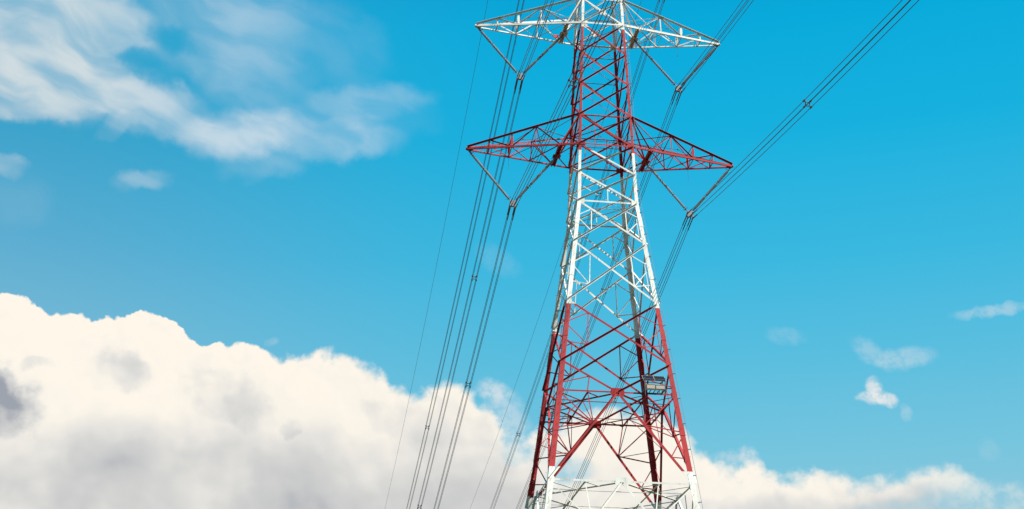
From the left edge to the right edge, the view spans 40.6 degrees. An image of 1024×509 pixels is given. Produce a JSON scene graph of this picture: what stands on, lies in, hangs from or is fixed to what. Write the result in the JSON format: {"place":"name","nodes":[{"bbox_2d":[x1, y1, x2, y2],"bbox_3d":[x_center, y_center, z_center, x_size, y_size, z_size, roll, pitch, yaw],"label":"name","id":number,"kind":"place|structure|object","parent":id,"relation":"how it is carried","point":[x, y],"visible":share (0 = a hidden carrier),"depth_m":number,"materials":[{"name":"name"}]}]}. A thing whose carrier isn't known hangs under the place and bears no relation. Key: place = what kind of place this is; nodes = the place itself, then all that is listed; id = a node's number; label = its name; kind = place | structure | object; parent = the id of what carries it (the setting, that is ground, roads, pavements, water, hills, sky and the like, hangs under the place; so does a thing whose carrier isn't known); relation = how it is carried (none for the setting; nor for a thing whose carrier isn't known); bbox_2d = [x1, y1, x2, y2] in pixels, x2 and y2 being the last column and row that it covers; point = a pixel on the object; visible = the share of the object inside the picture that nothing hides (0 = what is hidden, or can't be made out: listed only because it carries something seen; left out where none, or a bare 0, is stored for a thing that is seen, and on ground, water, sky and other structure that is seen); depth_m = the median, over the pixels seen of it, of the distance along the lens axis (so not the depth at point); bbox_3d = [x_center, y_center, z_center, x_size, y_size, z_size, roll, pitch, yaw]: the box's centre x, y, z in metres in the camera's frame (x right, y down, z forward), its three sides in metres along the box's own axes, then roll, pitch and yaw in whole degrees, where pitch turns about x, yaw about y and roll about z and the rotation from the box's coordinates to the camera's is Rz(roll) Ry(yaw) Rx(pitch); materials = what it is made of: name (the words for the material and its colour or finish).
{"place":"outdoors","nodes":[
{"label":"outdoors","id":0,"kind":"place"},
{"bbox_2d":[0,0,1023,508],"label":"sky","id":1,"kind":"structure","parent":0,"point":[222,222],"materials":[{"name":"blue"}]},
{"bbox_3d":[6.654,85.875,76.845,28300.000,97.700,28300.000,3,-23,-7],"label":"ground","id":2,"kind":"structure","parent":0,"visible":0},
{"bbox_2d":[466,0,733,508],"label":"transmission tower","id":3,"kind":"structure","parent":2,"relation":"on","point":[553,471],"depth_m":112.73,"materials":[{"name":"metal"}]},
{"bbox_2d":[385,1,487,506],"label":"earth wire","id":4,"kind":"object","parent":3,"relation":"hanging from","point":[441,239],"visible":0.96,"depth_m":171.62,"materials":[{"name":"metal"}]},
{"bbox_2d":[468,150,556,219],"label":"insulator set","id":5,"kind":"object","parent":3,"relation":"hanging from","point":[514,205],"visible":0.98,"depth_m":113.58,"materials":[{"name":"grey ceramic"}]},
{"bbox_2d":[434,0,617,508],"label":"conductor bundle","id":6,"kind":"object","parent":5,"relation":"hanging from","point":[466,383],"visible":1,"depth_m":107.19,"materials":[{"name":"metal"}]},
{"bbox_2d":[477,27,563,93],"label":"insulator set","id":7,"kind":"object","parent":3,"relation":"hanging from","point":[520,76],"visible":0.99,"depth_m":118.16,"materials":[{"name":"grey ceramic"}]},
{"bbox_2d":[417,0,553,508],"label":"conductor bundle","id":8,"kind":"object","parent":7,"relation":"hanging from","point":[420,507],"visible":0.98,"depth_m":135.90,"materials":[{"name":"metal"}]},
{"bbox_2d":[470,2,640,507],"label":"earth wire","id":9,"kind":"object","parent":3,"relation":"attached to","point":[554,270],"visible":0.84,"depth_m":182.31,"materials":[{"name":"metal"}]},
{"bbox_2d":[642,375,665,394],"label":"solar platform","id":10,"kind":"structure","parent":3,"relation":"attached to","point":[650,387],"depth_m":102.88,"materials":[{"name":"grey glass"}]},
{"bbox_2d":[634,40,717,104],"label":"insulator set","id":11,"kind":"object","parent":3,"relation":"hanging from","point":[678,87],"visible":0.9,"depth_m":119.69,"materials":[{"name":"grey ceramic"}]},
{"bbox_2d":[516,0,753,508],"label":"conductor bundle","id":12,"kind":"object","parent":11,"relation":"hanging from","point":[641,199],"visible":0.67,"depth_m":128.65,"materials":[{"name":"metal"}]},
{"bbox_2d":[645,162,730,229],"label":"insulator set","id":13,"kind":"object","parent":3,"relation":"hanging from","point":[689,214],"visible":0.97,"depth_m":115.29,"materials":[{"name":"grey ceramic"}]},
{"bbox_2d":[565,0,918,508],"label":"conductor bundle","id":14,"kind":"object","parent":13,"relation":"hanging from","point":[809,102],"visible":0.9,"depth_m":97.20,"materials":[{"name":"metal"}]},
{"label":"insulator set","id":15,"kind":"object","parent":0,"visible":0},
{"bbox_2d":[406,0,524,508],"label":"conductor bundle","id":16,"kind":"object","parent":15,"relation":"hanging from","point":[426,426],"visible":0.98,"depth_m":151.94,"materials":[{"name":"metal"}]},
{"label":"insulator set","id":17,"kind":"object","parent":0,"visible":0},
{"bbox_2d":[490,1,663,507],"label":"conductor bundle","id":18,"kind":"object","parent":17,"relation":"hanging from","point":[577,256],"visible":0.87,"depth_m":152.71,"materials":[{"name":"metal"}]}
]}

